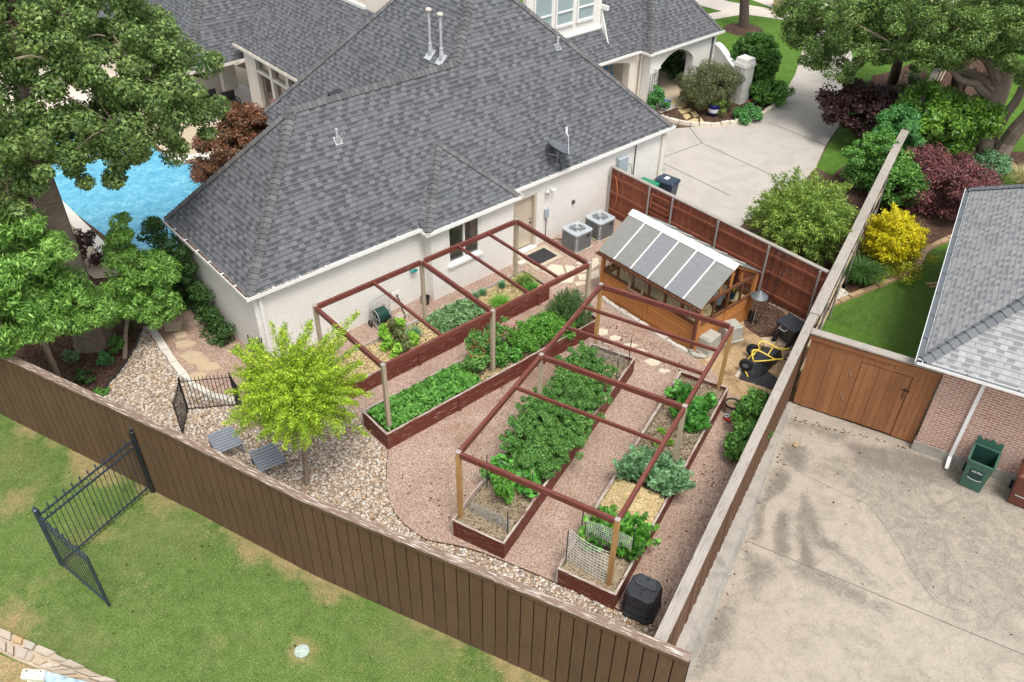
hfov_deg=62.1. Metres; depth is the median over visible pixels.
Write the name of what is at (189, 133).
pool deck
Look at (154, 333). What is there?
edging stone
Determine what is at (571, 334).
basil
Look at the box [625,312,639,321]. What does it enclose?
edging stone
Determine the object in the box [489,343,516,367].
pepper plant
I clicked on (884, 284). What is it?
edging brick
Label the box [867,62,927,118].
shade mulch
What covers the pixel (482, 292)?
chives
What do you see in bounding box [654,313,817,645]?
board fence
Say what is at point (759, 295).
bird baffle
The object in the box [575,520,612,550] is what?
chard
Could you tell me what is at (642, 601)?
compost bin
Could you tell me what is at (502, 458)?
bean plant
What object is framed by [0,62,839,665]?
yard ground
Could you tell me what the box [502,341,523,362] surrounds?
aubergine
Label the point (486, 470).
garden stake
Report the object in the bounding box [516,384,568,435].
tomato plant
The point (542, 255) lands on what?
door mat
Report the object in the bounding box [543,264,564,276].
paving stone
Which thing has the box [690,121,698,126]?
edging stone
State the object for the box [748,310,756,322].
rubber boots
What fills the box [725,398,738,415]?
planter pot
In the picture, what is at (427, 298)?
black pot
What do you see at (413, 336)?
lettuce
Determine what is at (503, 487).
tomato plant
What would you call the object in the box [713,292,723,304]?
bucket
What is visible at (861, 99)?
purple maple
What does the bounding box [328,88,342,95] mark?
roof vent
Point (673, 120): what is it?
edging stone
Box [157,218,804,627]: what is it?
granite gravel
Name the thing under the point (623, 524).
chard
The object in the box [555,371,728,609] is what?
raised bed
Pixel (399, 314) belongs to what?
paver
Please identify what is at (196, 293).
climbing vine
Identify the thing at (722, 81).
weeping shrub
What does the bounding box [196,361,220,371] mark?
stepping stone
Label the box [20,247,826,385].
bark chips
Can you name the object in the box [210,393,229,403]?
edging stone
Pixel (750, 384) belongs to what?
paver
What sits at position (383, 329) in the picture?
lettuce
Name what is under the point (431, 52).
vent pipe
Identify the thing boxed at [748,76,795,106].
entry shrub
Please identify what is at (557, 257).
door slab
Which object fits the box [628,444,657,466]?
kale
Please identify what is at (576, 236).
air conditioner
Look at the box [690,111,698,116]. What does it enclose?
paving stone
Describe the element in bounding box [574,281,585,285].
paving stone
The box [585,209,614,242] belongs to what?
air conditioner
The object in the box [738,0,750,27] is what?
street tree
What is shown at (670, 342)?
edging stone
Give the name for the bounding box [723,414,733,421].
garden clogs
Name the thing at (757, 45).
clipped shrub
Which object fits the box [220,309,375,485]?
young tree
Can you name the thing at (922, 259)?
edging brick
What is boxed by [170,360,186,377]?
edging stone
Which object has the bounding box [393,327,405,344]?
lettuce
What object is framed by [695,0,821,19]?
sidewalk
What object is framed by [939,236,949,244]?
edging brick
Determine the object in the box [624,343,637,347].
stepping stone
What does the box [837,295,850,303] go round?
edging brick
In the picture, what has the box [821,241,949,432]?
neighbour lawn
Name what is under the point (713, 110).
glazed pot
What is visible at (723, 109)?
potted plant
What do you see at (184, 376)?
edging stone
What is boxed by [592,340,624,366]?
plastic net
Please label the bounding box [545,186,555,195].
flood light
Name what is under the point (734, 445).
shrub
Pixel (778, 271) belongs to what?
fence hook
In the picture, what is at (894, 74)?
shade tree
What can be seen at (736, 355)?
bare dirt
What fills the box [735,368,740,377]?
timber offcut
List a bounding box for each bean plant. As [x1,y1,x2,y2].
[478,453,526,488]
[511,458,541,497]
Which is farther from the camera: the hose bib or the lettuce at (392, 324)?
the hose bib
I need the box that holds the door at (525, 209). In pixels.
[513,193,536,255]
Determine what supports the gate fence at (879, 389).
on the neighbour driveway at (780, 618)
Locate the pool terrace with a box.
[30,203,118,277]
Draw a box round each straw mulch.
[337,322,439,378]
[450,354,514,388]
[458,478,533,540]
[477,272,540,312]
[562,540,629,591]
[595,352,629,386]
[600,478,665,523]
[636,378,723,463]
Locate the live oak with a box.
[769,0,1023,168]
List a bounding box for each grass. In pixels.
[832,250,895,286]
[984,172,1023,185]
[1005,160,1023,183]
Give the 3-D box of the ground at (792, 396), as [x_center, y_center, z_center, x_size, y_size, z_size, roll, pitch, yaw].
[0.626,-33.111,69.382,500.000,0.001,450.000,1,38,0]
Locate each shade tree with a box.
[887,0,954,84]
[929,0,997,93]
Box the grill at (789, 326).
[772,313,804,349]
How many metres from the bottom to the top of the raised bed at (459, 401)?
0.553 m
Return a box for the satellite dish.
[547,127,573,170]
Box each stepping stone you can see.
[164,320,182,331]
[173,331,187,338]
[175,339,196,348]
[178,350,203,361]
[187,356,209,364]
[190,372,206,380]
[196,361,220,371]
[598,328,607,335]
[609,335,621,340]
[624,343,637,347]
[643,358,660,365]
[658,368,669,373]
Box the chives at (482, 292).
[478,287,486,296]
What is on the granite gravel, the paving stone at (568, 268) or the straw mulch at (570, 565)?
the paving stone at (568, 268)
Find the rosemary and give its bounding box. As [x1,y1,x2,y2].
[544,286,594,326]
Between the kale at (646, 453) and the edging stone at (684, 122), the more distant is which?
the edging stone at (684, 122)
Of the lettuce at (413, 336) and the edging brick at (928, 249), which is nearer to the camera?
the lettuce at (413, 336)
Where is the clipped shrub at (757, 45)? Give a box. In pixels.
[729,30,782,84]
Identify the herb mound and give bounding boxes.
[505,319,546,353]
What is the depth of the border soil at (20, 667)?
17.86 m
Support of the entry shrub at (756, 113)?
on the entry mulch at (703, 114)
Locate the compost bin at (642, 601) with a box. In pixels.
[620,573,662,625]
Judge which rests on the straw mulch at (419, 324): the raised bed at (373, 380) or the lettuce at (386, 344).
the lettuce at (386, 344)
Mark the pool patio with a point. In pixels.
(77, 94)
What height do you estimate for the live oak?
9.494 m
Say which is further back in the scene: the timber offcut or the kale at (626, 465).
the timber offcut
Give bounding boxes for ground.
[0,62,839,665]
[788,76,943,402]
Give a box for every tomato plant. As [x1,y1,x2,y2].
[462,347,491,372]
[464,327,489,354]
[479,316,509,353]
[491,465,515,504]
[498,402,558,448]
[499,421,561,473]
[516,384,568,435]
[521,438,569,478]
[524,415,588,464]
[525,388,578,438]
[545,387,612,434]
[546,371,594,408]
[549,355,590,385]
[554,415,584,448]
[565,340,605,369]
[568,393,596,431]
[571,359,618,395]
[571,377,610,409]
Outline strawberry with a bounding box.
[367,363,481,431]
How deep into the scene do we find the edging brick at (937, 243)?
31.06 m
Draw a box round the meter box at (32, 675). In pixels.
[20,669,85,681]
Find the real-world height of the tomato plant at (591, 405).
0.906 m
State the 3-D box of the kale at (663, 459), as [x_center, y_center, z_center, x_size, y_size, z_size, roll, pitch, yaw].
[3.620,2.953,20.837,0.852,0.478,0.770,1,38,0]
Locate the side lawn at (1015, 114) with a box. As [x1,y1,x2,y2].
[990,53,1023,151]
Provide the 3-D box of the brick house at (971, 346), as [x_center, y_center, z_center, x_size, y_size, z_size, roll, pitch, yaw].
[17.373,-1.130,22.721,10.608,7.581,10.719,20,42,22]
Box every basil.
[525,309,565,341]
[549,316,575,339]
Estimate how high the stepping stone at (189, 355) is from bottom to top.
0.044 m
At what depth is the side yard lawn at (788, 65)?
46.82 m
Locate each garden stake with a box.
[486,450,487,488]
[507,507,508,534]
[565,526,569,564]
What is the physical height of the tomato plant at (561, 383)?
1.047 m
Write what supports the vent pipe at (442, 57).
on the white brick house at (290, 214)
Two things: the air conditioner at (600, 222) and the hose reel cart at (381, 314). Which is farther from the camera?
the air conditioner at (600, 222)
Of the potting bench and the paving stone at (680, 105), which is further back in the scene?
the paving stone at (680, 105)
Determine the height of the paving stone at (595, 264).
0.033 m
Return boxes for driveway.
[662,35,851,226]
[688,402,1023,681]
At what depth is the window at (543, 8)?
34.79 m
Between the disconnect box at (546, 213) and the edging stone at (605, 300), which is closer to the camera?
the edging stone at (605, 300)
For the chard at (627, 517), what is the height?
0.558 m
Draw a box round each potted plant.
[663,101,670,108]
[711,98,726,115]
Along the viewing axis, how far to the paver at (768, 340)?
25.97 m
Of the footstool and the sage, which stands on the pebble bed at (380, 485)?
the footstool
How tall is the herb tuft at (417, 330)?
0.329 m
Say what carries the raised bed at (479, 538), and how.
on the granite gravel
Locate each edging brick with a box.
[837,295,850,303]
[848,289,865,298]
[863,284,878,293]
[876,280,888,287]
[886,275,900,283]
[917,252,926,263]
[922,245,933,253]
[929,240,942,248]
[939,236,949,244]
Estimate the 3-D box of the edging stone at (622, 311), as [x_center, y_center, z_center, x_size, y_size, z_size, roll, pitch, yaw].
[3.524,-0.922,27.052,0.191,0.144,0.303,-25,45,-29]
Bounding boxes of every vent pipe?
[424,7,435,60]
[435,12,446,64]
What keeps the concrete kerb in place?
on the neighbour driveway at (780, 618)
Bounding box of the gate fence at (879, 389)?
[793,328,943,441]
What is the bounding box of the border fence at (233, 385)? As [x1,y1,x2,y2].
[172,335,264,432]
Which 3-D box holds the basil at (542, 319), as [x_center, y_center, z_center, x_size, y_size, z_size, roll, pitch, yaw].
[0.985,-0.499,25.255,1.235,0.735,1.244,1,38,0]
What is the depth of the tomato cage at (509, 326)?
24.79 m
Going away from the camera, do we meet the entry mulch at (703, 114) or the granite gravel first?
the granite gravel
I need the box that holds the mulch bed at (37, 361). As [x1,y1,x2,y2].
[0,243,185,391]
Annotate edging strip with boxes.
[105,325,142,387]
[386,453,657,628]
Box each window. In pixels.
[259,62,272,105]
[275,71,285,95]
[448,217,482,268]
[533,0,553,27]
[554,0,574,28]
[576,0,595,22]
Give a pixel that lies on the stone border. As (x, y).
(26, 652)
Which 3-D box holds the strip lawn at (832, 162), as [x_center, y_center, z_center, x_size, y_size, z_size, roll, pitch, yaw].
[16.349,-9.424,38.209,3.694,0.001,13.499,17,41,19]
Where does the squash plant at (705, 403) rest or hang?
on the raised bed at (587, 589)
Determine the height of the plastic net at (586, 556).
1.122 m
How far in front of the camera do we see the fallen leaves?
21.43 m
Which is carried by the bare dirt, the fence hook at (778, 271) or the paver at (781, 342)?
the paver at (781, 342)
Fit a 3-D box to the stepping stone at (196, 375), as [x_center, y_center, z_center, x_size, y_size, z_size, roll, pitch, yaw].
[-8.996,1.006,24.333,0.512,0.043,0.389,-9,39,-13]
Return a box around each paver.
[393,311,404,317]
[745,382,755,386]
[755,385,766,391]
[760,337,775,346]
[777,339,786,344]
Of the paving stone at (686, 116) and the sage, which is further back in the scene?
the paving stone at (686, 116)
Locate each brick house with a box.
[0,0,724,365]
[911,184,1023,482]
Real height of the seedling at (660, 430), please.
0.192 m
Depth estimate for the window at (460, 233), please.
27.15 m
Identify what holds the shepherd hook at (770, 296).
on the dark soil at (764, 328)
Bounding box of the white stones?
[835,272,893,299]
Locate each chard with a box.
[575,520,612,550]
[583,504,624,531]
[598,521,635,556]
[608,510,637,537]
[617,534,646,561]
[624,511,659,536]
[624,516,660,555]
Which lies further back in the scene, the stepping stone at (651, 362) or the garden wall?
the garden wall
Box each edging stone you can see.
[145,325,159,338]
[154,335,168,352]
[162,349,175,363]
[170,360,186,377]
[181,373,194,387]
[191,383,212,398]
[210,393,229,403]
[228,396,234,403]
[602,296,610,304]
[608,301,619,310]
[618,308,627,315]
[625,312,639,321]
[654,332,668,341]
[666,338,676,347]
[668,117,679,123]
[674,344,688,354]
[679,120,690,125]
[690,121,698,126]
[699,122,710,126]
[711,122,720,126]
[720,120,729,126]
[729,120,736,124]
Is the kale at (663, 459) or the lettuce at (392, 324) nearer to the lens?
the kale at (663, 459)
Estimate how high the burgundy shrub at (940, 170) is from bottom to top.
2.388 m
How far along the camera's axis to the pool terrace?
28.54 m
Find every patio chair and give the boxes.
[205,88,220,103]
[206,425,244,453]
[221,89,240,104]
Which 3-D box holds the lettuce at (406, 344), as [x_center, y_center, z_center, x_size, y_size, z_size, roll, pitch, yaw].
[-3.071,0.117,24.544,0.406,0.484,0.422,1,38,0]
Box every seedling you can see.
[656,427,665,433]
[667,439,674,444]
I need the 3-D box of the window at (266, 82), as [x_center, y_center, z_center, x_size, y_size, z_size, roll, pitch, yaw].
[-10.396,-10.861,36.417,0.040,2.680,1.160,-28,46,-31]
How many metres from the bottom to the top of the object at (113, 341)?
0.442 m
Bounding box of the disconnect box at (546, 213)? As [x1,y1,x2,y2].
[544,207,561,239]
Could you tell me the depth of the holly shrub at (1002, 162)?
34.74 m
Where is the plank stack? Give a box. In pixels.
[697,303,714,316]
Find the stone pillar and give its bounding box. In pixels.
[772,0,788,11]
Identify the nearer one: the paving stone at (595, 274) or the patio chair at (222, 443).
the patio chair at (222, 443)
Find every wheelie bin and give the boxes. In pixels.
[641,177,659,186]
[654,173,680,194]
[959,435,1003,492]
[1007,459,1023,507]
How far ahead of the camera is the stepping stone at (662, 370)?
24.83 m
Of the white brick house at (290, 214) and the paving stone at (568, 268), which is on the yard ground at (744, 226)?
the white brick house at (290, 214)
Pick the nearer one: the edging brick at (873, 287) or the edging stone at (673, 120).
the edging brick at (873, 287)
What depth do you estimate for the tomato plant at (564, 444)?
20.95 m
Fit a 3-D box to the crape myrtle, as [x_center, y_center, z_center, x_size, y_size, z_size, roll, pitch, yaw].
[9.869,-4.162,28.819,4.189,3.208,4.054,1,38,0]
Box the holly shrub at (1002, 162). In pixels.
[969,147,1013,179]
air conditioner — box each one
[560,220,592,253]
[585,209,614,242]
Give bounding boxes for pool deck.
[139,65,249,154]
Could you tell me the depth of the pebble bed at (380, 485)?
21.95 m
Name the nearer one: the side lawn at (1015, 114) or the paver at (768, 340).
the paver at (768, 340)
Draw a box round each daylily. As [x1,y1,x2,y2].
[513,270,537,288]
[524,280,538,293]
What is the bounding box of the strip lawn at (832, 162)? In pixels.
[817,75,874,175]
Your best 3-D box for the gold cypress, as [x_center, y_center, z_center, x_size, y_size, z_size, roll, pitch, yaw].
[13.419,-3.709,29.078,2.788,2.928,2.898,-8,39,-11]
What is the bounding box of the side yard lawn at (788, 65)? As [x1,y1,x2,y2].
[520,0,932,95]
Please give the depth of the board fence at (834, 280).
27.64 m
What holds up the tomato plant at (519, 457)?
on the raised bed at (479, 538)
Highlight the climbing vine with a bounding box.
[135,216,235,346]
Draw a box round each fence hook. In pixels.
[764,251,781,292]
[772,255,789,296]
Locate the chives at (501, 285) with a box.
[497,280,505,289]
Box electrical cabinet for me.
[616,145,636,174]
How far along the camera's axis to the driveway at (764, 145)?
36.38 m
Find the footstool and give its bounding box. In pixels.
[248,443,287,472]
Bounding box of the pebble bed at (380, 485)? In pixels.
[103,329,657,636]
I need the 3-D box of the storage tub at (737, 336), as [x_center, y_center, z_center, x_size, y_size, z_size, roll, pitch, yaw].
[6.650,-0.321,25.978,0.740,0.542,0.620,-13,40,-17]
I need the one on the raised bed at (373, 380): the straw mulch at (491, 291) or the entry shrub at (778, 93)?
the straw mulch at (491, 291)
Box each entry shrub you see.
[732,102,762,124]
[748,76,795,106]
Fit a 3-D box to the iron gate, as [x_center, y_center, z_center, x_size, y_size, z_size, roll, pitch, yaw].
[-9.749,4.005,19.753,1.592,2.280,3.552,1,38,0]
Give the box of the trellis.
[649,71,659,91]
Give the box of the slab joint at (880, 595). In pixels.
[745,462,1023,654]
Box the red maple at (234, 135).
[187,100,273,184]
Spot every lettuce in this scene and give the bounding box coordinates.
[377,323,389,339]
[379,332,393,351]
[388,317,398,334]
[389,342,402,358]
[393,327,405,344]
[395,318,405,327]
[401,338,411,352]
[407,331,419,345]
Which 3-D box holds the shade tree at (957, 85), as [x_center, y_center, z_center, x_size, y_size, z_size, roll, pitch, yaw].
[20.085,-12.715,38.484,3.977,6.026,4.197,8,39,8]
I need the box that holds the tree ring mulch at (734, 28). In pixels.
[723,23,763,35]
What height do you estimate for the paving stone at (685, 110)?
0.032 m
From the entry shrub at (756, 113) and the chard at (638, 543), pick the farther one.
the entry shrub at (756, 113)
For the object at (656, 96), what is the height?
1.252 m
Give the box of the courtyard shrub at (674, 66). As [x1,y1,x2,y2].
[659,49,685,79]
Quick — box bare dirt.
[698,311,793,396]
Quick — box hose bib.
[391,290,405,318]
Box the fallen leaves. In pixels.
[17,322,1015,650]
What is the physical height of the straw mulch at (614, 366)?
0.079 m
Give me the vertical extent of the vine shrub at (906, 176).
2.214 m
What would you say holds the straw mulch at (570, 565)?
on the raised bed at (587, 589)
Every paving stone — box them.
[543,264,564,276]
[560,275,574,282]
[564,265,574,272]
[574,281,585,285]
[577,260,599,272]
[578,269,599,280]
[676,103,686,108]
[678,108,691,112]
[683,114,690,119]
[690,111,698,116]
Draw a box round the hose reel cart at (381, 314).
[368,292,391,330]
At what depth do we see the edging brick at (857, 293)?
28.48 m
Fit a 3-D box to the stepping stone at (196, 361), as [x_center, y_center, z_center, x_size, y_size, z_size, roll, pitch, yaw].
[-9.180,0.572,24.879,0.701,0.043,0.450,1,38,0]
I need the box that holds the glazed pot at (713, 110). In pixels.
[708,102,719,116]
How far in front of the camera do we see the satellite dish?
28.68 m
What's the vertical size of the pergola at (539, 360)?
2.238 m
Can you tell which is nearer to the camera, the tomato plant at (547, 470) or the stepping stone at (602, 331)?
the tomato plant at (547, 470)
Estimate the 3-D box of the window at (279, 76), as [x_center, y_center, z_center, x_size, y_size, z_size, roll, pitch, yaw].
[-9.479,-10.196,35.595,0.040,2.680,1.160,-28,46,-31]
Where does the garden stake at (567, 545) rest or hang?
in the raised bed at (587, 589)
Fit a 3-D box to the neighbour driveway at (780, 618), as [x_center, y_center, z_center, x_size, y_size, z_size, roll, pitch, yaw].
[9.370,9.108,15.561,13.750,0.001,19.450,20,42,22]
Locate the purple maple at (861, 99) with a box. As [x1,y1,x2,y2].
[814,77,901,139]
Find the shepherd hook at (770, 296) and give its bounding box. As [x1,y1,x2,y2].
[756,269,790,324]
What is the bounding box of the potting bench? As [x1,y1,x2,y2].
[611,268,744,321]
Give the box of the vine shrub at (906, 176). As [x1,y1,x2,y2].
[864,156,932,209]
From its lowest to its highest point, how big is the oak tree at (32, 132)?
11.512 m
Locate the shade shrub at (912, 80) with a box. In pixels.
[896,69,924,92]
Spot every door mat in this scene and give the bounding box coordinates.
[525,248,556,265]
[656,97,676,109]
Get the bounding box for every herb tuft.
[403,322,423,336]
[486,292,510,308]
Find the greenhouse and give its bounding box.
[595,209,762,358]
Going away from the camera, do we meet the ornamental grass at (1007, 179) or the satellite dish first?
the satellite dish
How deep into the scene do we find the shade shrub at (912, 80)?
41.53 m
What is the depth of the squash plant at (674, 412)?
22.49 m
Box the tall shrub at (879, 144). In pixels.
[839,127,915,191]
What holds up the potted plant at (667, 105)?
in the glazed pot
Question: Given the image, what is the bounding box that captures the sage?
[425,299,484,333]
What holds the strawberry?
on the raised bed at (459, 401)
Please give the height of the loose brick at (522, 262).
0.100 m
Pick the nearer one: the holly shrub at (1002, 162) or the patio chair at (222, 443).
the patio chair at (222, 443)
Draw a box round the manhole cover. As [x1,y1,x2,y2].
[294,644,309,657]
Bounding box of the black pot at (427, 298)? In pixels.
[420,294,429,304]
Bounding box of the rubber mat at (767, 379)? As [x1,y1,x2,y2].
[739,371,777,389]
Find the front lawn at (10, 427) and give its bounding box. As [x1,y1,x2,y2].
[0,413,549,681]
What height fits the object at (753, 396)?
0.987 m
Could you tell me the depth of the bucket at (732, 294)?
26.16 m
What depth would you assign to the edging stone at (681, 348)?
25.58 m
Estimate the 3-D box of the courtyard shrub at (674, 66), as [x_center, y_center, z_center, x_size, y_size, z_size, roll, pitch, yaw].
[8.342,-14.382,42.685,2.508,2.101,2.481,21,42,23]
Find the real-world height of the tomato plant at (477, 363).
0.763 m
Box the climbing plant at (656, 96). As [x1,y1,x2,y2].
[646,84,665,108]
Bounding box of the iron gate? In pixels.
[32,427,154,605]
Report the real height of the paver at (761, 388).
0.031 m
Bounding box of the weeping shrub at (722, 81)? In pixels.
[674,58,745,110]
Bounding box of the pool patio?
[3,58,244,111]
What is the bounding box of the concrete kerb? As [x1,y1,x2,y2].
[676,402,793,681]
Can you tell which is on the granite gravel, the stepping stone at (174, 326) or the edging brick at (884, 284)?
the stepping stone at (174, 326)
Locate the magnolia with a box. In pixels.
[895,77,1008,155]
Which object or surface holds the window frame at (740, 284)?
in the greenhouse
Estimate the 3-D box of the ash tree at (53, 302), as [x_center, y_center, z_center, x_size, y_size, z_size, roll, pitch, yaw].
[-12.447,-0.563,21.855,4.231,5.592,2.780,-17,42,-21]
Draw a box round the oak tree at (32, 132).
[0,0,230,352]
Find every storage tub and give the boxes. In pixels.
[695,329,720,357]
[718,318,743,344]
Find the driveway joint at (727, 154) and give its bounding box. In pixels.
[664,94,826,194]
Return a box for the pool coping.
[62,149,209,274]
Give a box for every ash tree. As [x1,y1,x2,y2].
[0,206,118,377]
[87,211,186,359]
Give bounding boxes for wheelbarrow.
[739,341,794,377]
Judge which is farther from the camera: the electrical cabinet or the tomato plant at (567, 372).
the electrical cabinet
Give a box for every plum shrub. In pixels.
[10,195,36,234]
[72,228,104,268]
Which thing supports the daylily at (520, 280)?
on the raised bed at (373, 380)
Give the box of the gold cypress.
[844,202,940,285]
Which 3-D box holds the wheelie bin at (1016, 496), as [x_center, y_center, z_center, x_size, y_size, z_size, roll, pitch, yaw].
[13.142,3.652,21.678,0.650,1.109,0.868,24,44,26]
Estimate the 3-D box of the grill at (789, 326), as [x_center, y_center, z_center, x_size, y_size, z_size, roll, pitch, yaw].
[8.383,-0.243,25.747,0.789,0.738,0.773,-23,44,-27]
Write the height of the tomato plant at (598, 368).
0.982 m
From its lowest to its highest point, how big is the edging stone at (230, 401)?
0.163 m
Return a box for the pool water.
[51,143,202,251]
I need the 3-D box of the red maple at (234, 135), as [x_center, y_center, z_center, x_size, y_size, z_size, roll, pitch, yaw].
[-10.253,-7.303,32.279,2.746,3.399,4.857,13,40,14]
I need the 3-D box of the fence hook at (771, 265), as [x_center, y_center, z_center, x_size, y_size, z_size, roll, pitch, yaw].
[8.299,-2.150,26.983,0.282,1.641,0.041,32,48,33]
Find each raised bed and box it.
[334,269,549,398]
[361,313,599,449]
[451,343,634,558]
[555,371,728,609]
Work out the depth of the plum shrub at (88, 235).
28.15 m
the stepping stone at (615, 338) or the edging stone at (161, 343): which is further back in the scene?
the stepping stone at (615, 338)
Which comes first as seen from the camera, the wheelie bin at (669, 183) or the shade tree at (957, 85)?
the wheelie bin at (669, 183)
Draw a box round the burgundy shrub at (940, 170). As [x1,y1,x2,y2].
[892,141,1004,220]
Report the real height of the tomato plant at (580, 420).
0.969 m
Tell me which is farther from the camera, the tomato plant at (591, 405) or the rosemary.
the rosemary
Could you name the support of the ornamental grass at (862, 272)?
on the neighbour yard at (938, 226)
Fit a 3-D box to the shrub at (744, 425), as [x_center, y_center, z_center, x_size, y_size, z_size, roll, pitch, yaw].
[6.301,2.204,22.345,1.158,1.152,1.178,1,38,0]
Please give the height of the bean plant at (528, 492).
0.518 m
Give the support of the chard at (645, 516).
on the raised bed at (587, 589)
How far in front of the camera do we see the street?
53.08 m
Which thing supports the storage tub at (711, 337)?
on the granite gravel
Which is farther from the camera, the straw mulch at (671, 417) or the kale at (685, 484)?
the straw mulch at (671, 417)
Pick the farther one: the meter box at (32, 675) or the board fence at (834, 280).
the board fence at (834, 280)
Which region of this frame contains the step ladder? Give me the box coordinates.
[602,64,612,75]
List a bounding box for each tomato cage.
[467,346,484,371]
[500,317,516,342]
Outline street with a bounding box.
[754,0,1019,20]
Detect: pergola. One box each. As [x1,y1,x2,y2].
[312,218,591,429]
[455,282,734,586]
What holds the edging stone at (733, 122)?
on the driveway at (764, 145)
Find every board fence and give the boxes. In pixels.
[0,355,691,681]
[606,165,829,321]
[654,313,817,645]
[800,68,945,372]
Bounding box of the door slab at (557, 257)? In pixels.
[518,244,563,268]
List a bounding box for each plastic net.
[470,501,508,530]
[567,528,609,581]
[586,521,632,550]
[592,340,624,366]
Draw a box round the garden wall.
[709,42,755,104]
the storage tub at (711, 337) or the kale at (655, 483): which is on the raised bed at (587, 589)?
the kale at (655, 483)
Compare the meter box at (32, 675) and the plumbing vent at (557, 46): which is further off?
the plumbing vent at (557, 46)
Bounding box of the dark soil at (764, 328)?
[744,299,784,336]
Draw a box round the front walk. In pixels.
[709,4,755,18]
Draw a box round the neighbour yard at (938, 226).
[793,32,1023,442]
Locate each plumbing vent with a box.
[332,128,342,145]
[554,36,561,50]
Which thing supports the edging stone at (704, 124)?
on the yard ground at (744, 226)
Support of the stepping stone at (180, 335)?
on the granite gravel
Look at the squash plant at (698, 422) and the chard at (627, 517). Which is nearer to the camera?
the chard at (627, 517)
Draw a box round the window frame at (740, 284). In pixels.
[603,261,756,325]
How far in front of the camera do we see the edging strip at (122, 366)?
24.74 m
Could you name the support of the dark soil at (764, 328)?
on the bare dirt
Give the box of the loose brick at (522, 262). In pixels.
[518,259,526,266]
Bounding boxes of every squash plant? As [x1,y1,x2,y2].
[664,379,693,401]
[669,397,697,423]
[677,410,711,432]
[693,391,717,416]
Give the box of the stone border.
[0,628,116,681]
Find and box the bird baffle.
[750,290,767,324]
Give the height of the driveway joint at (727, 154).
0.001 m
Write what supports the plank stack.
on the potting bench
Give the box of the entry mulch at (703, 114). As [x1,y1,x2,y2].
[659,90,769,122]
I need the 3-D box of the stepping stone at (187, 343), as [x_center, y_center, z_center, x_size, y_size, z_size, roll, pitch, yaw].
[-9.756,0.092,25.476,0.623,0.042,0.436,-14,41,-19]
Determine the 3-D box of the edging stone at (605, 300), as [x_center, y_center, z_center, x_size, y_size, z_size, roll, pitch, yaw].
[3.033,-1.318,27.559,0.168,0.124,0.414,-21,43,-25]
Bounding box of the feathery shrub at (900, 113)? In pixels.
[871,101,925,149]
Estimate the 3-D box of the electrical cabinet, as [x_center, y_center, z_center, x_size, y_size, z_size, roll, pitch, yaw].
[4.222,-6.116,31.591,1.019,2.550,0.185,-28,46,-31]
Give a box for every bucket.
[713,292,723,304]
[725,287,736,299]
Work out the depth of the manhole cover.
18.28 m
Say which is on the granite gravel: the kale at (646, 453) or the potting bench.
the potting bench
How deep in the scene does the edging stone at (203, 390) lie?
23.72 m
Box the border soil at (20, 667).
[0,655,32,681]
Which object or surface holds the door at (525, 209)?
in the white brick house at (290, 214)
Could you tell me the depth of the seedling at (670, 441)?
21.81 m
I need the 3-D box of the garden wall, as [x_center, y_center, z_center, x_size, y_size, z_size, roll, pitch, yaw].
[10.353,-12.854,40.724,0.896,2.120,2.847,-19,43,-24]
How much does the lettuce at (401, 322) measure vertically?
0.609 m
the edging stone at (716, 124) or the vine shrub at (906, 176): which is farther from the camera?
the edging stone at (716, 124)
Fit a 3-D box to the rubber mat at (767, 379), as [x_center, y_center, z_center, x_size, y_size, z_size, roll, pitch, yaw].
[7.190,1.167,24.522,0.987,0.018,2.029,-19,42,-23]
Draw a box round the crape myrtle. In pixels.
[741,165,861,266]
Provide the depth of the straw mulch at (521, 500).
20.00 m
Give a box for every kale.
[611,454,639,480]
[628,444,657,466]
[632,458,658,482]
[647,450,676,471]
[647,467,679,497]
[660,457,693,482]
[660,469,696,493]

